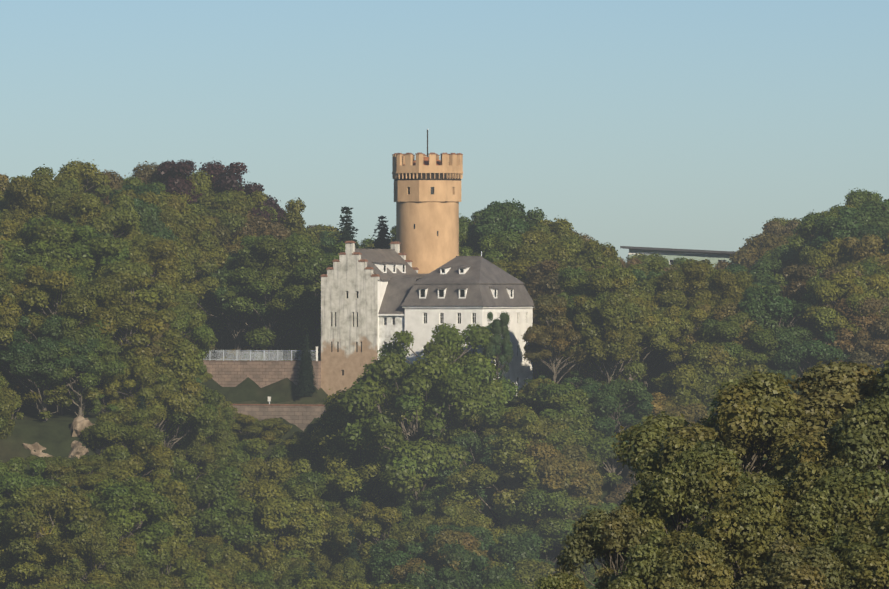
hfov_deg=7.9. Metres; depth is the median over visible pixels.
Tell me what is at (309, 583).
tree
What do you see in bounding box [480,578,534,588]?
tree
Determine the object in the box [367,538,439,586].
tree
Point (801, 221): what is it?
tree
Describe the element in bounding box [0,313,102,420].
tree
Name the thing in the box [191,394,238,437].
slope tree
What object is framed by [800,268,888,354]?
tree
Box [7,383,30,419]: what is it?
bush
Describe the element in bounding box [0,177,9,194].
tree
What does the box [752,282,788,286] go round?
tree
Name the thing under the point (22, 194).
tree
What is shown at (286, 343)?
tree
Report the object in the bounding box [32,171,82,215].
tree
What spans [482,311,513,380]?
slim tree
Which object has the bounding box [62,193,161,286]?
tree
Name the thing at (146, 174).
tree
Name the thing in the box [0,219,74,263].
tree
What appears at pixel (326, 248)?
tree
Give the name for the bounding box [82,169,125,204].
tree
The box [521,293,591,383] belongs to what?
tree
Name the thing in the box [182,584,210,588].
tree
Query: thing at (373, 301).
castle
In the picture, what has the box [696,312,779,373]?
tree
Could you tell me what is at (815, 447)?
tree
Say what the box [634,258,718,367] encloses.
tree
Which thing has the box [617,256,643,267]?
tree
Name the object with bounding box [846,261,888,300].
tree
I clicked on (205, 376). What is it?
tree
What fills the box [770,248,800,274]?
tree
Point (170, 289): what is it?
tree
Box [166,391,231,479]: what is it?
slope tree
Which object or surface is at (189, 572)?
tree
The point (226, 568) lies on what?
tree
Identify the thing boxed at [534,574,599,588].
tree
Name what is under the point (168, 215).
tree
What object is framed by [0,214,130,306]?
tree
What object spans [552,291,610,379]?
tree
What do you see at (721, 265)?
tree
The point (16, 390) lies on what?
bush
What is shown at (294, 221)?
tree
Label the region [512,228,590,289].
tree
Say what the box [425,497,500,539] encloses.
tree
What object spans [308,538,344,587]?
slope tree
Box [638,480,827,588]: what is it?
tree
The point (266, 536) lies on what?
tree
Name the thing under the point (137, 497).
tree
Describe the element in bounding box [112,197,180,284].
tree
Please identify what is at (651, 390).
bush
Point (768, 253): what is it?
tree
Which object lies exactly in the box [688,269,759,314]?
tree
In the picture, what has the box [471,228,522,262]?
tree
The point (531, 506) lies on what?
tree
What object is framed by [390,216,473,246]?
tree
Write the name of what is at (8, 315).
tree
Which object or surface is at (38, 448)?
outcrop rock
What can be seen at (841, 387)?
tree
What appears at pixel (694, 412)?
tree
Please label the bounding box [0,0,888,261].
sky
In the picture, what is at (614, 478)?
bush
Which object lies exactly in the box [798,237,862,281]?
tree
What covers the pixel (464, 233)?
tree
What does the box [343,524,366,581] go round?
conifer
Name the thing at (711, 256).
house
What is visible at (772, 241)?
tree
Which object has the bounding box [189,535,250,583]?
tree
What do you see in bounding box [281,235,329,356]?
tree
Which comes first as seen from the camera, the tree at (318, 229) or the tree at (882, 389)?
the tree at (882, 389)
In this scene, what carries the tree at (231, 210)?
on the terrain
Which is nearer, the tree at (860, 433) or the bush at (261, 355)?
the tree at (860, 433)
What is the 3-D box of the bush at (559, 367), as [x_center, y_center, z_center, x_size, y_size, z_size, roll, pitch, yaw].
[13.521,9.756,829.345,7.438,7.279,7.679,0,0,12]
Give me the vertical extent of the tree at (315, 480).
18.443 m
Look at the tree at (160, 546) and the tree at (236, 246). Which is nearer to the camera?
the tree at (160, 546)
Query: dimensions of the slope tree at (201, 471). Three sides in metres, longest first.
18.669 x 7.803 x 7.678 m
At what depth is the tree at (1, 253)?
782.98 m
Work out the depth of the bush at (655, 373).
814.90 m
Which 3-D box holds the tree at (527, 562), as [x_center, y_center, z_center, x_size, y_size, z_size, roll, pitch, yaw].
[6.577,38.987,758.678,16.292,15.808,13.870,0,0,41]
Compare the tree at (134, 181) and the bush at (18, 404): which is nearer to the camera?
the bush at (18, 404)
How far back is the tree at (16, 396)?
752.76 m
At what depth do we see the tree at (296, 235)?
850.23 m
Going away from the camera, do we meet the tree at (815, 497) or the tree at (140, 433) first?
the tree at (815, 497)
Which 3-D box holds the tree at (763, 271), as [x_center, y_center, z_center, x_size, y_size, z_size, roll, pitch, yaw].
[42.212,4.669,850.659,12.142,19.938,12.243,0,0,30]
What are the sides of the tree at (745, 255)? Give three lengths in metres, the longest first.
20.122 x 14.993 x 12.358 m
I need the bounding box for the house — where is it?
[620,246,735,266]
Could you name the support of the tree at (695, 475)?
on the terrain
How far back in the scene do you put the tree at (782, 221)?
946.61 m
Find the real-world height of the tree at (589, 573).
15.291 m
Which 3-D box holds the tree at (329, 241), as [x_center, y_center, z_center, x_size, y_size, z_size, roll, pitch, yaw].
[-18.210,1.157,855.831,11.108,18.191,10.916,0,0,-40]
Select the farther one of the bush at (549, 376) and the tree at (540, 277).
the tree at (540, 277)
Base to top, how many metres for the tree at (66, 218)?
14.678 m
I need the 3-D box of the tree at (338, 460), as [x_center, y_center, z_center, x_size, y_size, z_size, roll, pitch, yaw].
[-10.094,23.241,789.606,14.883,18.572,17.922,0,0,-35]
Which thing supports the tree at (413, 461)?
on the terrain
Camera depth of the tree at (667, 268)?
845.55 m
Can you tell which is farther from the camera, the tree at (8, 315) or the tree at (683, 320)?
the tree at (683, 320)
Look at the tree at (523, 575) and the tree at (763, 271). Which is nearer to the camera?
the tree at (523, 575)
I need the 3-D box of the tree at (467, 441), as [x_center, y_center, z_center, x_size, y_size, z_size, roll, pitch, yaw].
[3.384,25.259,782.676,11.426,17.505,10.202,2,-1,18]
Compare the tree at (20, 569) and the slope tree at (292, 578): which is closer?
the tree at (20, 569)
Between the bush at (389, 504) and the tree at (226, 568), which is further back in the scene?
the bush at (389, 504)
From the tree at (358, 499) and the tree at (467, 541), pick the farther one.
the tree at (358, 499)
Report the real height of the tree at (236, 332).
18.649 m
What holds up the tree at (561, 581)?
on the terrain
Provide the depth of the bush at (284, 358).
824.38 m
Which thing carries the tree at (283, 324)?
on the terrain
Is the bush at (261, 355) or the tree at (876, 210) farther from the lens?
the tree at (876, 210)
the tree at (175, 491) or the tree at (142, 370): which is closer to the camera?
the tree at (175, 491)
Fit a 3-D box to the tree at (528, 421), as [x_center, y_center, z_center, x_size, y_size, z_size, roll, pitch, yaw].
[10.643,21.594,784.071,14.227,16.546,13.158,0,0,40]
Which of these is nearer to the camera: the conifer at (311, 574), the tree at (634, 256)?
the conifer at (311, 574)
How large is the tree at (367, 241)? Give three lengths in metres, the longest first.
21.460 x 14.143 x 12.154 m
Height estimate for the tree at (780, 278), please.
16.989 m
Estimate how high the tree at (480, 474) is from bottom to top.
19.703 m
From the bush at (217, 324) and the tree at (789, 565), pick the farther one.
the bush at (217, 324)
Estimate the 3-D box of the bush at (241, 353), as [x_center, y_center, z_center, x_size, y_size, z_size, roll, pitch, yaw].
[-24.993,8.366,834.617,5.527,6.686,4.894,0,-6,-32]
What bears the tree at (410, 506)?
on the terrain
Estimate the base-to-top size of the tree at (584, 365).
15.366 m
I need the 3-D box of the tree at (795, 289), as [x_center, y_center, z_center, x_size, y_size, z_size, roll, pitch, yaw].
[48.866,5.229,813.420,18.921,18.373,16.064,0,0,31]
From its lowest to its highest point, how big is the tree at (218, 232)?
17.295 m
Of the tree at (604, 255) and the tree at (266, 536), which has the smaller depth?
the tree at (266, 536)
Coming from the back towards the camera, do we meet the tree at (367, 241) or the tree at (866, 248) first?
the tree at (367, 241)
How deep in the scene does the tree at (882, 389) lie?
494.80 m
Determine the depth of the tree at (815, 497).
471.12 m
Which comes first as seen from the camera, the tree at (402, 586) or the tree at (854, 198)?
the tree at (402, 586)
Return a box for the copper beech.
[154,159,285,224]
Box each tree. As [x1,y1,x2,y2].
[0,174,87,190]
[0,175,71,227]
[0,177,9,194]
[0,195,26,216]
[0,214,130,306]
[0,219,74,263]
[0,241,5,263]
[0,265,23,345]
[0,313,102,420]
[0,371,18,405]
[0,377,16,438]
[0,458,64,526]
[0,485,73,587]
[0,489,106,585]
[1,265,133,414]
[3,258,88,316]
[6,456,46,480]
[6,571,142,588]
[6,582,63,588]
[24,286,110,405]
[31,159,113,198]
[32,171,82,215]
[41,455,83,512]
[48,312,126,415]
[49,192,105,220]
[50,521,148,588]
[54,214,73,225]
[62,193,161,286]
[65,475,176,568]
[70,454,107,494]
[75,251,103,285]
[79,409,174,485]
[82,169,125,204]
[82,583,131,588]
[91,228,115,238]
[95,259,184,357]
[100,355,171,428]
[102,468,196,560]
[103,182,162,206]
[104,509,176,569]
[105,188,183,236]
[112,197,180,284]
[113,312,179,361]
[117,336,203,434]
[118,236,207,310]
[118,564,170,588]
[122,175,168,194]
[128,161,184,186]
[133,304,217,377]
[150,355,222,449]
[150,534,223,588]
[158,191,215,247]
[159,169,227,202]
[160,572,183,588]
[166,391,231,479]
[170,456,261,548]
[175,214,220,323]
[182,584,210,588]
[183,229,228,308]
[186,251,278,360]
[187,189,258,247]
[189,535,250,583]
[189,549,237,588]
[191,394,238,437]
[195,254,266,356]
[195,433,295,493]
[195,464,224,505]
[195,503,281,570]
[198,177,278,204]
[198,361,212,382]
[199,216,232,271]
[204,549,241,584]
[218,235,320,360]
[223,211,292,247]
[224,235,265,357]
[225,455,298,531]
[225,581,295,588]
[229,413,291,454]
[230,569,279,588]
[231,476,333,570]
[243,557,309,584]
[244,190,318,245]
[265,265,320,360]
[275,556,327,585]
[276,241,344,360]
[277,565,326,588]
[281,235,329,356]
[281,329,315,349]
[282,470,335,540]
[283,428,332,472]
[289,410,405,505]
[290,232,314,244]
[295,577,392,588]
[308,228,333,243]
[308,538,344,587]
[309,224,337,241]
[312,237,335,247]
[314,242,336,254]
[316,228,373,248]
[321,446,411,509]
[321,498,342,538]
[323,362,447,523]
[324,501,435,582]
[326,557,372,586]
[329,496,381,580]
[336,349,488,516]
[367,323,518,438]
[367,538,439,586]
[385,537,427,558]
[386,580,418,588]
[388,528,500,588]
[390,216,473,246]
[395,483,441,544]
[404,541,514,588]
[415,524,490,560]
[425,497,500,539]
[426,359,497,464]
[436,432,505,521]
[436,511,507,562]
[439,429,577,527]
[459,222,473,255]
[462,198,526,246]
[462,203,555,255]
[469,404,573,487]
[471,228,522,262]
[476,526,554,575]
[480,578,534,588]
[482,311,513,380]
[488,558,540,586]
[489,238,589,373]
[491,484,604,573]
[493,436,604,574]
[510,561,585,587]
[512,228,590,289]
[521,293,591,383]
[523,215,586,248]
[523,259,606,365]
[524,378,555,411]
[533,290,588,384]
[533,380,617,467]
[534,570,586,588]
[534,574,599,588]
[550,240,621,371]
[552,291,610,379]
[554,505,650,588]
[556,265,599,388]
[558,288,649,383]
[571,230,594,250]
[576,500,627,571]
[579,376,654,493]
[579,565,619,579]
[585,263,648,372]
[586,264,675,384]
[604,435,750,574]
[604,469,638,508]
[605,533,734,588]
[611,369,840,523]
[617,253,643,260]
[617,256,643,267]
[630,269,692,385]
[633,392,713,430]
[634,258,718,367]
[636,251,687,266]
[637,288,688,386]
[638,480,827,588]
[651,305,719,365]
[653,340,767,414]
[662,266,679,362]
[668,300,774,363]
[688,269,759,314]
[695,429,888,526]
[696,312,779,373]
[708,358,888,472]
[713,261,730,269]
[724,257,798,283]
[728,230,792,268]
[731,539,862,588]
[737,283,834,370]
[744,461,886,587]
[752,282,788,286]
[754,232,797,260]
[757,220,799,260]
[763,243,791,258]
[766,216,800,227]
[766,329,853,396]
[767,273,790,284]
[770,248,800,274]
[777,263,882,360]
[786,206,856,254]
[792,216,806,234]
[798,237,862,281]
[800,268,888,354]
[801,217,888,254]
[809,211,870,248]
[810,467,888,588]
[813,199,888,254]
[813,255,885,279]
[824,395,888,487]
[825,296,888,368]
[829,231,888,271]
[834,529,888,588]
[844,188,884,207]
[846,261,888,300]
[855,360,888,486]
[880,306,888,366]
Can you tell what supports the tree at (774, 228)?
on the terrain
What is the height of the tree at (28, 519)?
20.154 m
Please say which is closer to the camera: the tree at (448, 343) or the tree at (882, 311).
the tree at (448, 343)
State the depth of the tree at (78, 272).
778.12 m
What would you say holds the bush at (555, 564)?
on the terrain
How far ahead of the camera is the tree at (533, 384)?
787.91 m
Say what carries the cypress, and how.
on the terrain
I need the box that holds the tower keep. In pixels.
[392,129,462,273]
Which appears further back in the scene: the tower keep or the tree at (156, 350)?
the tower keep
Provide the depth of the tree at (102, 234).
793.69 m
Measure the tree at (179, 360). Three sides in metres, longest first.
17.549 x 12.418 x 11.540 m
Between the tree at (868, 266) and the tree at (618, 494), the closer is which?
the tree at (618, 494)
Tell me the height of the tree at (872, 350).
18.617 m
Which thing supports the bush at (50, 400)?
on the terrain
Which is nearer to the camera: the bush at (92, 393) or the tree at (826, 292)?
the bush at (92, 393)
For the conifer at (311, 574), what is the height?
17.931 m
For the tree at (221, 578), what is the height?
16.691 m
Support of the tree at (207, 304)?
on the terrain
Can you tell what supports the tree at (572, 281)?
on the terrain
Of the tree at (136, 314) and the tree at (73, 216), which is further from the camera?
the tree at (73, 216)
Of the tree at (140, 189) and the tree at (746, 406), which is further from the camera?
the tree at (140, 189)
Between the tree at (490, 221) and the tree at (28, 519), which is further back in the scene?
the tree at (490, 221)
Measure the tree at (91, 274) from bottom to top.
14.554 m
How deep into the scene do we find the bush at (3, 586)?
725.01 m
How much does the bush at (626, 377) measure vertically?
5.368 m
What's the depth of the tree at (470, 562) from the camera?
751.37 m
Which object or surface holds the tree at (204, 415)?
on the terrain
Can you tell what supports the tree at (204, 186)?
on the terrain
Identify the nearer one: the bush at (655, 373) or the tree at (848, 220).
the bush at (655, 373)
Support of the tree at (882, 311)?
on the terrain
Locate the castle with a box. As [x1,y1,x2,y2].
[201,241,533,430]
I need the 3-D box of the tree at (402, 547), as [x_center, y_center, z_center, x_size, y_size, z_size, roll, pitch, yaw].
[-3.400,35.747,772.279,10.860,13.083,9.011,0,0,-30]
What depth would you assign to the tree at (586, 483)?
773.05 m
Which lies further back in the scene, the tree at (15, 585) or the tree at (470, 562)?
the tree at (470, 562)
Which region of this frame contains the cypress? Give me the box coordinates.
[294,332,315,395]
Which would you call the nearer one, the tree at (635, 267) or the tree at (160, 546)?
the tree at (160, 546)
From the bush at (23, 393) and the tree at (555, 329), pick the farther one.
the tree at (555, 329)
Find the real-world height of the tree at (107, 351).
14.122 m
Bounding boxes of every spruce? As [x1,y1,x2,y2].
[315,206,359,360]
[370,216,393,248]
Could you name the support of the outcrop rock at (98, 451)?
on the terrain
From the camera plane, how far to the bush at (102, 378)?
775.99 m
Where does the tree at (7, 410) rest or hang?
on the terrain
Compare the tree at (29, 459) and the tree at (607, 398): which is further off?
the tree at (607, 398)
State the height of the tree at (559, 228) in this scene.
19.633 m
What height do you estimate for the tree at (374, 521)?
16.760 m
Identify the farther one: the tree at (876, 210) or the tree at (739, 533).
the tree at (876, 210)
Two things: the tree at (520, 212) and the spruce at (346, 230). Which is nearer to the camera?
the spruce at (346, 230)
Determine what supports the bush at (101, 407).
on the terrain
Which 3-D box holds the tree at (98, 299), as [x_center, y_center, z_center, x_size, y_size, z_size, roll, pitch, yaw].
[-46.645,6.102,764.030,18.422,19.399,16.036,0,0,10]
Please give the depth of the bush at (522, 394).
789.45 m
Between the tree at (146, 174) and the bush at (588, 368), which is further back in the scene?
the tree at (146, 174)
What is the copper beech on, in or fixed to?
on the terrain
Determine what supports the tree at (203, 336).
on the terrain
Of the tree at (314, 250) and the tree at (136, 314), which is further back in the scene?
the tree at (314, 250)
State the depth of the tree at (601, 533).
475.01 m
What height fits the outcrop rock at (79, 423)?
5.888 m
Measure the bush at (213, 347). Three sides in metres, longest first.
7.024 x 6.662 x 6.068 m
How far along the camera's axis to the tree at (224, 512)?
770.49 m
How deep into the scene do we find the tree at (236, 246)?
835.47 m
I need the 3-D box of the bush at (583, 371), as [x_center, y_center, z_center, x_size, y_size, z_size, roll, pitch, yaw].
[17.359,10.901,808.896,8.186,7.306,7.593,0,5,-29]
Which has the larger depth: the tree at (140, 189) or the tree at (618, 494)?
the tree at (140, 189)
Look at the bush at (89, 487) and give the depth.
742.13 m
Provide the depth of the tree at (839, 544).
469.88 m
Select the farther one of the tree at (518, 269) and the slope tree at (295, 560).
the tree at (518, 269)
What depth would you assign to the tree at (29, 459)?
743.73 m
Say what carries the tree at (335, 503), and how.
on the terrain
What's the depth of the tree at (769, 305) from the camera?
804.28 m
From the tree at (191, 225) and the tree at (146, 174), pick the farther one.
the tree at (146, 174)
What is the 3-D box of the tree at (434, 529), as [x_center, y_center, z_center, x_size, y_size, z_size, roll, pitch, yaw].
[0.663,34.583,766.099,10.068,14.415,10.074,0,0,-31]
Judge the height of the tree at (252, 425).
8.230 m
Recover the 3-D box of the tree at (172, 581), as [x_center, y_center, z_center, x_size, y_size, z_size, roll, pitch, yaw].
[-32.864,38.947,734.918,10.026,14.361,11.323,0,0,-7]
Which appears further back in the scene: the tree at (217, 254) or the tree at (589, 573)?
the tree at (217, 254)
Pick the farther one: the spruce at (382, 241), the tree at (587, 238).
the tree at (587, 238)
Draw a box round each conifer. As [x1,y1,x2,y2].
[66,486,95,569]
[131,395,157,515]
[306,562,318,579]
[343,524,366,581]
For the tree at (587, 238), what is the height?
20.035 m
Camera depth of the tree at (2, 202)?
813.63 m
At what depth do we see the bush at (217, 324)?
823.95 m
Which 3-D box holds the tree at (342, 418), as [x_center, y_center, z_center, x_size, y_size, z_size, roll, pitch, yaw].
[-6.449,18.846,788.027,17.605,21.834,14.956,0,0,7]
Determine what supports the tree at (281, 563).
on the terrain
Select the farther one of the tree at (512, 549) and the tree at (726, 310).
the tree at (726, 310)
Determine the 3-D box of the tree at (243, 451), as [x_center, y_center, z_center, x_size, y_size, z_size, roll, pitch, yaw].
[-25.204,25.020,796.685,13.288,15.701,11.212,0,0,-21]
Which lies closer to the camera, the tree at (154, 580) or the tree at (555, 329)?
the tree at (154, 580)
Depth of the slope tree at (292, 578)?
762.38 m
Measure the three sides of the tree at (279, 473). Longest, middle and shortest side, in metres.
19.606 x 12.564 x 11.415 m
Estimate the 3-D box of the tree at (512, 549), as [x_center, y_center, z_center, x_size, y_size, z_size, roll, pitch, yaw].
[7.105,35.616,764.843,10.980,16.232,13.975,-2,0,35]
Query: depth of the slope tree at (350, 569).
763.05 m
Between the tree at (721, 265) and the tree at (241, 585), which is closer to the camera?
the tree at (241, 585)
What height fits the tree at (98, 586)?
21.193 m
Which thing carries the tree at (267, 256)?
on the terrain
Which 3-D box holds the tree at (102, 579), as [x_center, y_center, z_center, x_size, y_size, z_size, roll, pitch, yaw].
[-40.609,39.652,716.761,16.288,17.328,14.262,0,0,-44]
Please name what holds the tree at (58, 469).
on the terrain
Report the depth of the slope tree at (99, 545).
720.82 m
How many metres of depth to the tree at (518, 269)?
832.59 m
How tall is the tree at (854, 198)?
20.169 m
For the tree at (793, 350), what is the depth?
801.15 m
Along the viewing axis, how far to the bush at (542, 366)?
826.20 m
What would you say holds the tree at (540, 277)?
on the terrain
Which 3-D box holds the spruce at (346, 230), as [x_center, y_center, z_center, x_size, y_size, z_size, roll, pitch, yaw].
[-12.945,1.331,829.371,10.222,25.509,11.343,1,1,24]
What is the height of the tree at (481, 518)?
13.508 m
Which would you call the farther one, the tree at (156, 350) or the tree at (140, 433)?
the tree at (156, 350)
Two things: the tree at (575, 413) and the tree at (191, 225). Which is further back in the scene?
the tree at (191, 225)
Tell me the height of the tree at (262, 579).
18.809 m
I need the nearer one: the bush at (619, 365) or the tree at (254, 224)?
the bush at (619, 365)
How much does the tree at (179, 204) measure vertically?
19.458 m
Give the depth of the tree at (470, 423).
784.14 m
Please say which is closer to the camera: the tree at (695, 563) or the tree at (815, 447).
the tree at (695, 563)
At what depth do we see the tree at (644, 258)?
895.29 m
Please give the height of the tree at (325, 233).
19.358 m
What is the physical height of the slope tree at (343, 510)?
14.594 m
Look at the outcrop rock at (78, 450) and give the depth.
751.36 m
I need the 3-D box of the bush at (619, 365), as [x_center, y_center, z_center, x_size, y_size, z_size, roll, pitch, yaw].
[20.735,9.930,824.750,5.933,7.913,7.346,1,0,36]
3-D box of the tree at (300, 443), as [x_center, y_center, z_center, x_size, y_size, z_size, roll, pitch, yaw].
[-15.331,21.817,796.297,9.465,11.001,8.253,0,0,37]
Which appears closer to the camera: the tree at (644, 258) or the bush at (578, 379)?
the bush at (578, 379)
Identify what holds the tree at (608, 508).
on the terrain
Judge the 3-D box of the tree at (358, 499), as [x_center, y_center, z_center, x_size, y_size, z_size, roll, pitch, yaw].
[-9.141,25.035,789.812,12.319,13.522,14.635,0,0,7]
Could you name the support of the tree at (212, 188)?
on the terrain
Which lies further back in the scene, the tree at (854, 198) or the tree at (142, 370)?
the tree at (854, 198)
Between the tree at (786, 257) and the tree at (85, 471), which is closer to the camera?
the tree at (85, 471)
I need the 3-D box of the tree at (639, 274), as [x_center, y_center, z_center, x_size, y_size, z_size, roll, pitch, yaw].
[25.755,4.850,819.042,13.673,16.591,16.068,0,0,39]
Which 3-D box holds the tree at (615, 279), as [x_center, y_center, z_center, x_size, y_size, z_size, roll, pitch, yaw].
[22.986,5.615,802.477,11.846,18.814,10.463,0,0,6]
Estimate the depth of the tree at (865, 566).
462.99 m
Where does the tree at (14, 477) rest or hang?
on the terrain
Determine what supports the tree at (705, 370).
on the terrain
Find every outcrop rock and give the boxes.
[23,442,51,456]
[69,440,88,458]
[70,415,95,449]
[95,440,107,454]
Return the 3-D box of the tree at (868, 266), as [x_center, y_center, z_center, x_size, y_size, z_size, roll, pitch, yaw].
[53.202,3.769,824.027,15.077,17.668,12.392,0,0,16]
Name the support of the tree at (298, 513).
on the terrain
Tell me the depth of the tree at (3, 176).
828.99 m
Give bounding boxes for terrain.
[0,326,702,584]
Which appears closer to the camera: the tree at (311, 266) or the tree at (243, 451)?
the tree at (243, 451)
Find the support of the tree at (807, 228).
on the terrain
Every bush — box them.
[0,580,21,588]
[2,382,19,393]
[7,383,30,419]
[13,379,30,396]
[21,381,72,420]
[54,380,103,416]
[72,475,95,492]
[91,395,120,417]
[97,358,112,387]
[186,336,216,354]
[187,319,224,335]
[222,346,266,360]
[240,345,267,359]
[243,346,276,360]
[281,353,295,360]
[376,496,394,508]
[517,383,554,412]
[520,374,552,389]
[533,344,579,386]
[533,349,569,381]
[554,552,581,573]
[558,358,613,384]
[562,367,612,388]
[566,361,622,386]
[581,360,622,371]
[593,469,623,485]
[612,362,650,382]
[644,372,681,393]
[647,358,669,386]
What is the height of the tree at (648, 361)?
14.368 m
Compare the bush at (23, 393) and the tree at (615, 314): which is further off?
the tree at (615, 314)
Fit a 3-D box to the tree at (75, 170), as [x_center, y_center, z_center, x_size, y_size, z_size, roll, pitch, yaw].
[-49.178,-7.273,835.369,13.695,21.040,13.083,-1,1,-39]
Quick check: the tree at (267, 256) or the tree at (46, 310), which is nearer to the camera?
the tree at (46, 310)
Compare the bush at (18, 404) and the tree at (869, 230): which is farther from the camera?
the tree at (869, 230)
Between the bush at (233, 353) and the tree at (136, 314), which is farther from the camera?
the bush at (233, 353)

